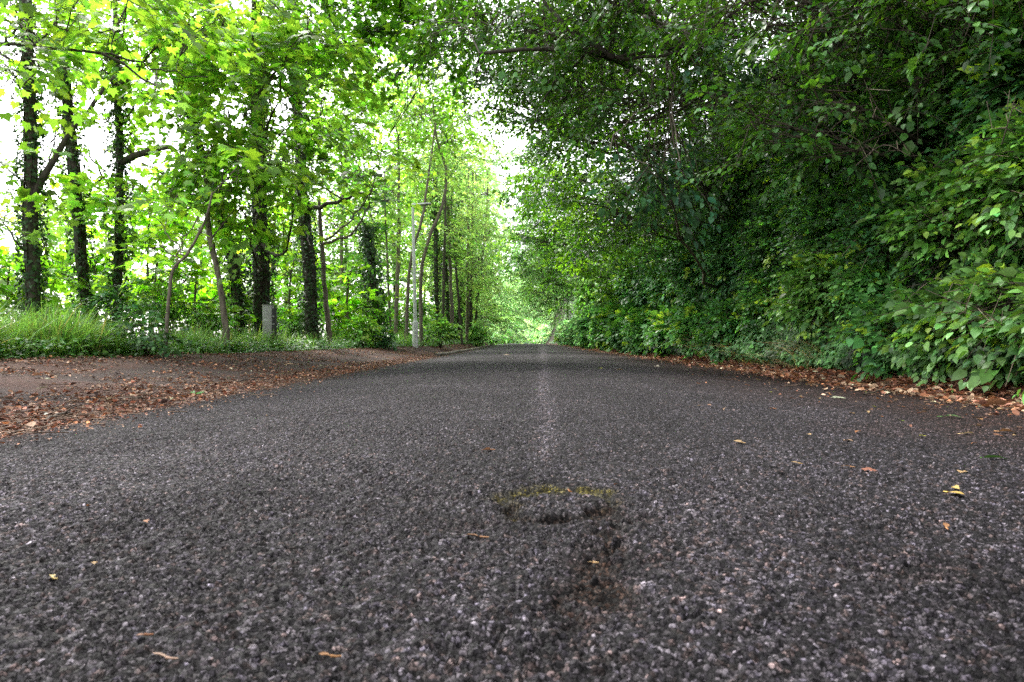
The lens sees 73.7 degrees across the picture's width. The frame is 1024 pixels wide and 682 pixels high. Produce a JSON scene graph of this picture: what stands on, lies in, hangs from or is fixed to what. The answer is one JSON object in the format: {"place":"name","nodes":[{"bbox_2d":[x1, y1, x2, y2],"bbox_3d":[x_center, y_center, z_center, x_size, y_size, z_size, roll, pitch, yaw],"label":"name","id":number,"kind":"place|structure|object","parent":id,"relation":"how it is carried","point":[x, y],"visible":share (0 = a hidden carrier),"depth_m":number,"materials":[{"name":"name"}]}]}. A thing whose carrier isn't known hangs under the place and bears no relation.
{"place":"outdoors","nodes":[
{"label":"outdoors","id":0,"kind":"place"},
{"bbox_2d":[0,295,442,357],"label":"grass","id":1,"kind":"structure","parent":0,"point":[30,328],"depth_m":8.77,"materials":[{"name":"plant"}]},
{"bbox_2d":[0,0,807,339],"label":"sky","id":2,"kind":"structure","parent":0,"point":[94,140],"materials":[{"name":"white"}]},
{"bbox_2d":[0,4,1022,438],"bbox_3d":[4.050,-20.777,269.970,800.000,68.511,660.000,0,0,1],"label":"ground","id":3,"kind":"structure","parent":0,"point":[28,382],"depth_m":7.53,"materials":[{"name":"soil"}]},
{"bbox_2d":[0,245,65,319],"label":"young maple","id":4,"kind":"object","parent":3,"relation":"on","point":[3,261],"visible":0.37,"depth_m":11.90,"materials":[{"name":"green plant"}]},
{"bbox_2d":[0,136,98,319],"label":"background tree","id":5,"kind":"object","parent":3,"relation":"on","point":[9,194],"visible":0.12,"depth_m":26.03,"materials":[{"name":"green plant"}]},
{"bbox_2d":[0,189,104,297],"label":"woodland tree","id":6,"kind":"object","parent":3,"relation":"on","point":[58,234],"visible":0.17,"depth_m":19.93,"materials":[{"name":"green plant"}]},
{"bbox_2d":[0,233,112,323],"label":"young maple","id":7,"kind":"object","parent":3,"relation":"on","point":[58,274],"visible":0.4,"depth_m":13.09,"materials":[{"name":"green plant"}]},
{"bbox_2d":[0,0,144,324],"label":"ivy clad tree","id":8,"kind":"object","parent":3,"relation":"on","point":[29,191],"visible":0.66,"depth_m":11.03,"materials":[{"name":"green plant"}]},
{"bbox_2d":[1,0,152,323],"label":"ivy clad tree","id":9,"kind":"object","parent":3,"relation":"on","point":[74,204],"visible":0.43,"depth_m":13.05,"materials":[{"name":"green plant"}]},
{"bbox_2d":[49,240,145,315],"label":"young maple","id":10,"kind":"object","parent":3,"relation":"on","point":[100,267],"visible":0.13,"depth_m":15.07,"materials":[{"name":"green plant"}]},
{"bbox_2d":[71,278,165,337],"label":"woodland bush","id":11,"kind":"object","parent":3,"relation":"on","point":[107,295],"visible":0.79,"depth_m":10.80,"materials":[{"name":"green plant"}]},
{"bbox_2d":[0,0,263,137],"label":"maple tree","id":12,"kind":"object","parent":3,"relation":"on","point":[67,52],"visible":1,"depth_m":7.67,"materials":[{"name":"green plant"}]},
{"bbox_2d":[89,164,198,331],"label":"young maple","id":13,"kind":"object","parent":3,"relation":"on","point":[175,221],"visible":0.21,"depth_m":17.00,"materials":[{"name":"green plant"}]},
{"bbox_2d":[64,208,223,332],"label":"young maple","id":14,"kind":"object","parent":3,"relation":"on","point":[196,272],"visible":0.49,"depth_m":13.88,"materials":[{"name":"green plant"}]},
{"bbox_2d":[39,0,254,332],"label":"ivy clad tree","id":15,"kind":"object","parent":3,"relation":"on","point":[118,122],"visible":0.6,"depth_m":13.16,"materials":[{"name":"green plant"}]},
{"bbox_2d":[93,307,201,358],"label":"woodland bush","id":16,"kind":"object","parent":3,"relation":"on","point":[157,338],"visible":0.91,"depth_m":9.25,"materials":[{"name":"green plant"}]},
{"bbox_2d":[118,275,207,333],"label":"woodland bush","id":17,"kind":"object","parent":3,"relation":"on","point":[176,308],"visible":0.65,"depth_m":12.78,"materials":[{"name":"green plant"}]},
{"bbox_2d":[102,124,233,332],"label":"woodland tree","id":18,"kind":"object","parent":3,"relation":"on","point":[178,235],"visible":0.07,"depth_m":19.70,"materials":[{"name":"green plant"}]},
{"bbox_2d":[66,148,297,353],"bbox_3d":[-4.693,-1.259,9.994,3.039,3.040,2.103,0,0,1],"label":"sapling","id":19,"kind":"object","parent":3,"relation":"on","point":[249,163],"visible":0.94,"depth_m":9.66,"materials":[{"name":"green plant"}]},
{"bbox_2d":[123,244,262,328],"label":"young maple","id":20,"kind":"object","parent":3,"relation":"on","point":[194,286],"visible":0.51,"depth_m":14.61,"materials":[{"name":"green plant"}]},
{"bbox_2d":[81,0,319,339],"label":"ivy clad tree","id":21,"kind":"object","parent":3,"relation":"on","point":[237,290],"visible":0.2,"depth_m":14.52,"materials":[{"name":"green plant"}]},
{"bbox_2d":[132,112,274,352],"bbox_3d":[-5.324,-1.951,12.117,2.543,4.450,1.970,0,0,-36],"label":"sapling","id":22,"kind":"object","parent":3,"relation":"on","point":[208,227],"visible":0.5,"depth_m":12.04,"materials":[{"name":"green plant"}]},
{"bbox_2d":[170,301,248,336],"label":"woodland bush","id":23,"kind":"object","parent":3,"relation":"on","point":[215,317],"visible":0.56,"depth_m":13.25,"materials":[{"name":"green plant"}]},
{"bbox_2d":[136,209,294,329],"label":"woodland tree","id":24,"kind":"object","parent":3,"relation":"on","point":[210,263],"visible":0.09,"depth_m":28.97,"materials":[{"name":"green plant"}]},
{"bbox_2d":[0,332,469,360],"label":"ground cover","id":25,"kind":"object","parent":3,"relation":"on","point":[103,352],"visible":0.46,"depth_m":10.51,"materials":[{"name":"green plant"}]},
{"bbox_2d":[0,342,483,437],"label":"leaf litter","id":26,"kind":"object","parent":3,"relation":"on","point":[9,418],"visible":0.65,"depth_m":6.16,"materials":[{"name":"plant"}]},
{"bbox_2d":[114,0,392,340],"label":"ivy clad tree","id":27,"kind":"object","parent":3,"relation":"on","point":[276,39],"visible":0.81,"depth_m":12.17,"materials":[{"name":"green plant"}]},
{"bbox_2d":[262,305,276,344],"bbox_3d":[-5.000,-0.235,14.077,0.255,1.017,0.165,0,0,1],"label":"marker post","id":28,"kind":"object","parent":3,"relation":"on","point":[269,318],"visible":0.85,"depth_m":14.00,"materials":[{"name":"concrete"}]},
{"bbox_2d":[232,190,318,332],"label":"young maple","id":29,"kind":"object","parent":3,"relation":"on","point":[289,256],"visible":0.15,"depth_m":21.10,"materials":[{"name":"green plant"}]},
{"bbox_2d":[239,230,342,331],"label":"young maple","id":30,"kind":"object","parent":3,"relation":"on","point":[290,275],"visible":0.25,"depth_m":19.07,"materials":[{"name":"green plant"}]},
{"bbox_2d":[277,308,321,339],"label":"woodland bush","id":31,"kind":"object","parent":3,"relation":"on","point":[292,326],"visible":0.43,"depth_m":17.60,"materials":[{"name":"green plant"}]},
{"bbox_2d":[223,136,384,313],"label":"woodland tree","id":32,"kind":"object","parent":3,"relation":"on","point":[286,213],"visible":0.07,"depth_m":33.71,"materials":[{"name":"green plant"}]},
{"bbox_2d":[301,284,371,337],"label":"woodland bush","id":33,"kind":"object","parent":3,"relation":"on","point":[336,325],"visible":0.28,"depth_m":22.55,"materials":[{"name":"green plant"}]},
{"bbox_2d":[296,181,404,332],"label":"background tree","id":34,"kind":"object","parent":3,"relation":"on","point":[346,247],"visible":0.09,"depth_m":33.64,"materials":[{"name":"green plant"}]},
{"bbox_2d":[286,69,425,321],"bbox_3d":[-6.489,-5.346,27.156,4.992,11.198,6.781,0,0,-26],"label":"woodland tree","id":35,"kind":"object","parent":3,"relation":"on","point":[336,209],"visible":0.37,"depth_m":26.64,"materials":[{"name":"green plant"}]},
{"bbox_2d":[316,263,398,336],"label":"young maple","id":36,"kind":"object","parent":3,"relation":"on","point":[347,305],"visible":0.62,"depth_m":21.08,"materials":[{"name":"green plant"}]},
{"bbox_2d":[334,311,386,346],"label":"woodland bush","id":37,"kind":"object","parent":3,"relation":"on","point":[364,330],"visible":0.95,"depth_m":19.71,"materials":[{"name":"green plant"}]},
{"bbox_2d":[315,162,407,347],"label":"woodland tree","id":38,"kind":"object","parent":3,"relation":"on","point":[367,235],"visible":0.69,"depth_m":21.93,"materials":[{"name":"green plant"}]},
{"bbox_2d":[291,129,436,346],"bbox_3d":[-3.935,-2.041,15.177,2.176,4.656,5.073,0,0,-41],"label":"sapling","id":39,"kind":"object","parent":3,"relation":"on","point":[362,141],"visible":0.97,"depth_m":14.09,"materials":[{"name":"green plant"}]},
{"bbox_2d":[241,0,505,344],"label":"ivy clad tree","id":40,"kind":"object","parent":3,"relation":"on","point":[396,14],"visible":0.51,"depth_m":15.15,"materials":[{"name":"green plant"}]},
{"bbox_2d":[317,163,435,330],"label":"background tree","id":41,"kind":"object","parent":3,"relation":"on","point":[394,244],"visible":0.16,"depth_m":30.61,"materials":[{"name":"green plant"}]},
{"bbox_2d":[340,159,413,329],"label":"slim tree","id":42,"kind":"object","parent":3,"relation":"on","point":[392,215],"visible":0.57,"depth_m":23.75,"materials":[{"name":"green plant"}]},
{"bbox_2d":[293,35,483,335],"bbox_3d":[-4.369,-6.475,28.347,8.130,13.451,7.325,0,0,34],"label":"woodland tree","id":43,"kind":"object","parent":3,"relation":"on","point":[400,195],"visible":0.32,"depth_m":28.02,"materials":[{"name":"green plant"}]},
{"bbox_2d":[339,124,460,333],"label":"background tree","id":44,"kind":"object","parent":3,"relation":"on","point":[401,289],"visible":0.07,"depth_m":37.64,"materials":[{"name":"green plant"}]},
{"bbox_2d":[343,130,469,311],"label":"woodland tree","id":45,"kind":"object","parent":3,"relation":"on","point":[375,163],"visible":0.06,"depth_m":44.21,"materials":[{"name":"green plant"}]},
{"bbox_2d":[379,290,437,337],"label":"woodland bush","id":46,"kind":"object","parent":3,"relation":"on","point":[401,324],"visible":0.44,"depth_m":28.61,"materials":[{"name":"green plant"}]},
{"bbox_2d":[411,202,430,347],"bbox_3d":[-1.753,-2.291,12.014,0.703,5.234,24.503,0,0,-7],"label":"street lamp","id":47,"kind":"object","parent":3,"relation":"on","point":[415,333],"visible":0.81,"depth_m":24.00,"materials":[{"name":"metal"}]},
{"bbox_2d":[384,172,485,333],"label":"background tree","id":48,"kind":"object","parent":3,"relation":"on","point":[463,295],"visible":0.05,"depth_m":43.14,"materials":[{"name":"green plant"}]},
{"bbox_2d":[380,88,495,339],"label":"curved tree","id":49,"kind":"object","parent":3,"relation":"on","point":[433,141],"visible":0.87,"depth_m":25.11,"materials":[{"name":"green plant"}]},
{"bbox_2d":[375,58,504,345],"bbox_3d":[-2.779,-5.315,26.410,4.544,11.152,3.891,0,0,-42],"label":"curved tree","id":50,"kind":"object","parent":3,"relation":"on","point":[431,229],"visible":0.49,"depth_m":26.01,"materials":[{"name":"green plant"}]},
{"bbox_2d":[418,313,461,347],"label":"woodland bush","id":51,"kind":"object","parent":3,"relation":"on","point":[436,328],"visible":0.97,"depth_m":26.51,"materials":[{"name":"green plant"}]},
{"bbox_2d":[381,88,503,334],"bbox_3d":[-3.498,-5.962,33.658,6.360,12.604,6.737,0,0,1],"label":"woodland tree","id":52,"kind":"object","parent":3,"relation":"on","point":[435,246],"visible":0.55,"depth_m":33.98,"materials":[{"name":"green plant"}]},
{"bbox_2d":[415,176,473,330],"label":"slim tree","id":53,"kind":"object","parent":3,"relation":"on","point":[433,193],"visible":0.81,"depth_m":31.00,"materials":[{"name":"green plant"}]},
{"bbox_2d":[430,178,475,343],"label":"slim tree","id":54,"kind":"object","parent":3,"relation":"on","point":[450,284],"visible":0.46,"depth_m":34.97,"materials":[{"name":"green plant"}]},
{"bbox_2d":[405,161,515,338],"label":"woodland tree","id":55,"kind":"object","parent":3,"relation":"on","point":[476,225],"visible":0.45,"depth_m":38.08,"materials":[{"name":"green plant"}]},
{"bbox_2d":[402,135,520,344],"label":"background tree","id":56,"kind":"object","parent":3,"relation":"on","point":[495,320],"visible":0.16,"depth_m":47.49,"materials":[{"name":"green plant"}]},
{"bbox_2d":[423,193,522,340],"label":"woodland tree","id":57,"kind":"object","parent":3,"relation":"on","point":[473,301],"visible":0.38,"depth_m":41.62,"materials":[{"name":"green plant"}]},
{"bbox_2d":[457,318,492,347],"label":"woodland bush","id":58,"kind":"object","parent":3,"relation":"on","point":[477,332],"visible":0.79,"depth_m":40.84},
{"bbox_2d":[426,121,540,344],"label":"background tree","id":59,"kind":"object","parent":3,"relation":"on","point":[511,156],"visible":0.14,"depth_m":59.52,"materials":[{"name":"green plant"}]},
{"bbox_2d":[509,296,555,343],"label":"distant tree","id":60,"kind":"object","parent":3,"relation":"on","point":[543,336],"visible":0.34,"depth_m":87.76,"materials":[{"name":"green plant"}]},
{"bbox_2d":[507,250,574,327],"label":"roadside tree","id":61,"kind":"object","parent":3,"relation":"on","point":[534,309],"visible":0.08,"depth_m":61.39,"materials":[{"name":"green plant"}]},
{"bbox_2d":[496,220,586,331],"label":"roadside tree","id":62,"kind":"object","parent":3,"relation":"on","point":[547,302],"visible":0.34,"depth_m":48.59,"materials":[{"name":"green plant"}]},
{"bbox_2d":[469,144,628,325],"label":"roadside tree","id":63,"kind":"object","parent":3,"relation":"on","point":[544,240],"visible":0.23,"depth_m":28.77,"materials":[{"name":"green plant"}]},
{"bbox_2d":[498,197,605,313],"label":"roadside tree","id":64,"kind":"object","parent":3,"relation":"on","point":[548,281],"visible":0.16,"depth_m":36.86,"materials":[{"name":"green plant"}]},
{"bbox_2d":[486,96,675,309],"bbox_3d":[2.438,-4.422,22.698,7.236,8.011,5.104,0,0,24],"label":"roadside tree","id":65,"kind":"object","parent":3,"relation":"on","point":[536,179],"visible":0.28,"depth_m":23.14,"materials":[{"name":"green plant"}]},
{"bbox_2d":[571,302,600,348],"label":"roadside shrub","id":66,"kind":"object","parent":3,"relation":"on","point":[581,326],"visible":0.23,"depth_m":35.65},
{"bbox_2d":[419,0,782,299],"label":"roadside tree","id":67,"kind":"object","parent":3,"relation":"on","point":[517,102],"visible":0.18,"depth_m":16.80,"materials":[{"name":"green plant"}]},
{"bbox_2d":[586,300,623,351],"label":"roadside shrub","id":68,"kind":"object","parent":3,"relation":"on","point":[596,333],"visible":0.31,"depth_m":29.13,"materials":[{"name":"green plant"}]},
{"bbox_2d":[598,300,646,353],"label":"roadside shrub","id":69,"kind":"object","parent":3,"relation":"on","point":[613,337],"visible":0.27,"depth_m":24.23,"materials":[{"name":"green plant"}]},
{"bbox_2d":[387,0,863,298],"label":"ivy clad tree","id":70,"kind":"object","parent":3,"relation":"on","point":[593,46],"visible":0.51,"depth_m":10.55,"materials":[{"name":"green plant"}]},
{"bbox_2d":[609,241,664,307],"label":"bank shrub","id":71,"kind":"object","parent":3,"relation":"on","point":[630,292],"visible":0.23,"depth_m":23.98,"materials":[{"name":"green plant"}]},
{"bbox_2d":[618,302,661,354],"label":"roadside shrub","id":72,"kind":"object","parent":3,"relation":"on","point":[637,320],"visible":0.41,"depth_m":20.42,"materials":[{"name":"green plant"}]},
{"bbox_2d":[639,301,688,357],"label":"roadside shrub","id":73,"kind":"object","parent":3,"relation":"on","point":[655,334],"visible":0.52,"depth_m":17.34,"materials":[{"name":"green plant"}]},
{"bbox_2d":[631,233,703,309],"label":"bank shrub","id":74,"kind":"object","parent":3,"relation":"on","point":[654,291],"visible":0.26,"depth_m":19.41,"materials":[{"name":"green plant"}]},
{"bbox_2d":[586,0,766,289],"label":"leaning tree","id":75,"kind":"object","parent":3,"relation":"on","point":[679,199],"visible":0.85,"depth_m":9.28,"materials":[{"name":"green plant"}]},
{"bbox_2d":[660,298,726,358],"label":"roadside shrub","id":76,"kind":"object","parent":3,"relation":"on","point":[686,321],"visible":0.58,"depth_m":14.82,"materials":[{"name":"green plant"}]},
{"bbox_2d":[658,218,740,314],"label":"bank shrub","id":77,"kind":"object","parent":3,"relation":"on","point":[680,269],"visible":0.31,"depth_m":16.09,"materials":[{"name":"green plant"}]},
{"bbox_2d":[690,297,773,364],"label":"roadside shrub","id":78,"kind":"object","parent":3,"relation":"on","point":[713,334],"visible":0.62,"depth_m":12.63,"materials":[{"name":"green plant"}]},
{"bbox_2d":[687,204,781,315],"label":"bank shrub","id":79,"kind":"object","parent":3,"relation":"on","point":[721,265],"visible":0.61,"depth_m":13.52,"materials":[{"name":"green plant"}]},
{"bbox_2d":[701,120,778,228],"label":"bank shrub","id":80,"kind":"object","parent":3,"relation":"on","point":[742,170],"visible":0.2,"depth_m":13.35,"materials":[{"name":"green plant"}]},
{"bbox_2d":[665,288,845,369],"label":"grass","id":81,"kind":"structure","parent":3,"relation":"on","point":[745,361],"depth_m":9.98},
{"bbox_2d":[732,261,788,337],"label":"roadside shrub","id":82,"kind":"object","parent":3,"relation":"on","point":[754,304],"visible":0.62,"depth_m":11.39,"materials":[{"name":"green plant"}]},
{"bbox_2d":[727,200,804,296],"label":"bank shrub","id":83,"kind":"object","parent":3,"relation":"on","point":[757,251],"visible":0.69,"depth_m":11.49,"materials":[{"name":"green plant"}]},
{"bbox_2d":[549,1,1023,385],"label":"ground cover","id":84,"kind":"object","parent":3,"relation":"on","point":[838,358],"visible":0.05,"depth_m":8.34,"materials":[{"name":"green plant"}]},
{"bbox_2d":[746,115,850,225],"bbox_3d":[4.900,-2.623,10.820,2.166,2.261,2.863,0,0,1],"label":"bank shrub","id":85,"kind":"object","parent":3,"relation":"on","point":[774,174],"visible":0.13,"depth_m":10.83,"materials":[{"name":"green plant"}]},
{"bbox_2d":[753,146,845,257],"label":"bank shrub","id":86,"kind":"object","parent":3,"relation":"on","point":[783,201],"visible":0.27,"depth_m":10.35,"materials":[{"name":"green plant"}]},
{"bbox_2d":[758,259,840,347],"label":"roadside shrub","id":87,"kind":"object","parent":3,"relation":"on","point":[790,326],"visible":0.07,"depth_m":9.76,"materials":[{"name":"green plant"}]},
{"bbox_2d":[688,0,925,269],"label":"ivy clad tree","id":88,"kind":"object","parent":3,"relation":"on","point":[803,12],"visible":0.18,"depth_m":8.49,"materials":[{"name":"green plant"}]},
{"bbox_2d":[761,228,878,347],"bbox_3d":[4.231,-0.599,9.296,1.766,1.935,1.922,0,0,1],"label":"bank shrub","id":89,"kind":"object","parent":3,"relation":"on","point":[802,282],"visible":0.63,"depth_m":9.02,"materials":[{"name":"green plant"}]},
{"bbox_2d":[623,0,1023,209],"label":"ivy clad tree","id":90,"kind":"object","parent":3,"relation":"on","point":[902,34],"visible":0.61,"depth_m":7.41,"materials":[{"name":"green plant"}]},
{"bbox_2d":[770,173,883,279],"bbox_3d":[4.675,-1.412,9.689,1.966,1.904,2.240,0,0,1],"label":"bank shrub","id":91,"kind":"object","parent":3,"relation":"on","point":[822,211],"visible":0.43,"depth_m":9.45,"materials":[{"name":"green plant"}]},
{"bbox_2d":[803,64,911,187],"bbox_3d":[5.070,-2.828,9.387,1.732,2.610,2.606,0,0,1],"label":"bank shrub","id":92,"kind":"object","parent":3,"relation":"on","point":[845,126],"visible":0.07,"depth_m":9.29,"materials":[{"name":"green plant"}]},
{"bbox_2d":[812,246,922,348],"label":"roadside shrub","id":93,"kind":"object","parent":3,"relation":"on","point":[851,287],"visible":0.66,"depth_m":7.97,"materials":[{"name":"green plant"}]},
{"bbox_2d":[812,274,945,382],"bbox_3d":[4.143,0.052,7.199,1.674,1.520,1.750,0,0,1],"label":"roadside shrub","id":94,"kind":"object","parent":3,"relation":"on","point":[872,337],"visible":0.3,"depth_m":7.09,"materials":[{"name":"green plant"}]},
{"bbox_2d":[795,148,977,303],"bbox_3d":[4.475,-1.273,8.064,1.985,1.944,2.192,0,0,1],"label":"bank shrub","id":95,"kind":"object","parent":3,"relation":"on","point":[870,224],"visible":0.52,"depth_m":7.97,"materials":[{"name":"green plant"}]},
{"bbox_2d":[823,63,980,250],"bbox_3d":[4.869,-2.256,8.241,1.920,2.271,2.385,0,0,1],"label":"bank shrub","id":96,"kind":"object","parent":3,"relation":"on","point":[925,149],"visible":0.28,"depth_m":8.01,"materials":[{"name":"green plant"}]},
{"bbox_2d":[858,273,1007,386],"bbox_3d":[4.051,0.023,6.239,1.494,1.305,1.596,0,0,1],"label":"roadside shrub","id":97,"kind":"object","parent":3,"relation":"on","point":[914,330],"visible":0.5,"depth_m":6.14,"materials":[{"name":"green plant"}]},
{"bbox_2d":[855,145,1023,293],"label":"bank shrub","id":98,"kind":"object","parent":3,"relation":"on","point":[915,222],"visible":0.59,"depth_m":6.78,"materials":[{"name":"green plant"}]},
{"bbox_2d":[877,244,1023,392],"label":"roadside shrub","id":99,"kind":"object","parent":3,"relation":"on","point":[983,373],"visible":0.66,"depth_m":5.39,"materials":[{"name":"green plant"}]},
{"bbox_2d":[903,99,1023,287],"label":"bank shrub","id":100,"kind":"object","parent":3,"relation":"on","point":[1010,171],"visible":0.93,"depth_m":5.79,"materials":[{"name":"green plant"}]},
{"bbox_2d":[905,9,1023,197],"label":"bank shrub","id":101,"kind":"object","parent":3,"relation":"on","point":[1002,81],"visible":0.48,"depth_m":6.27,"materials":[{"name":"green plant"}]},
{"bbox_2d":[923,0,1023,147],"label":"bank shrub","id":102,"kind":"object","parent":3,"relation":"on","point":[961,60],"visible":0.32,"depth_m":6.60,"materials":[{"name":"green plant"}]},
{"bbox_2d":[938,267,1023,403],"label":"roadside shrub","id":103,"kind":"object","parent":3,"relation":"on","point":[1011,327],"visible":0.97,"depth_m":4.88,"materials":[{"name":"green plant"}]},
{"bbox_2d":[0,343,1023,681],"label":"road","id":104,"kind":"structure","parent":0,"point":[290,535],"depth_m":1.26,"materials":[{"name":"asphalt"}]},
{"bbox_2d":[0,346,1023,446],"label":"leaf litter","id":105,"kind":"object","parent":104,"relation":"on","point":[88,424],"visible":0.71,"depth_m":4.35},
{"bbox_2d":[552,344,1023,414],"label":"leaf litter","id":106,"kind":"object","parent":104,"relation":"on","point":[904,380],"visible":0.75,"depth_m":6.55,"materials":[{"name":"plant"}]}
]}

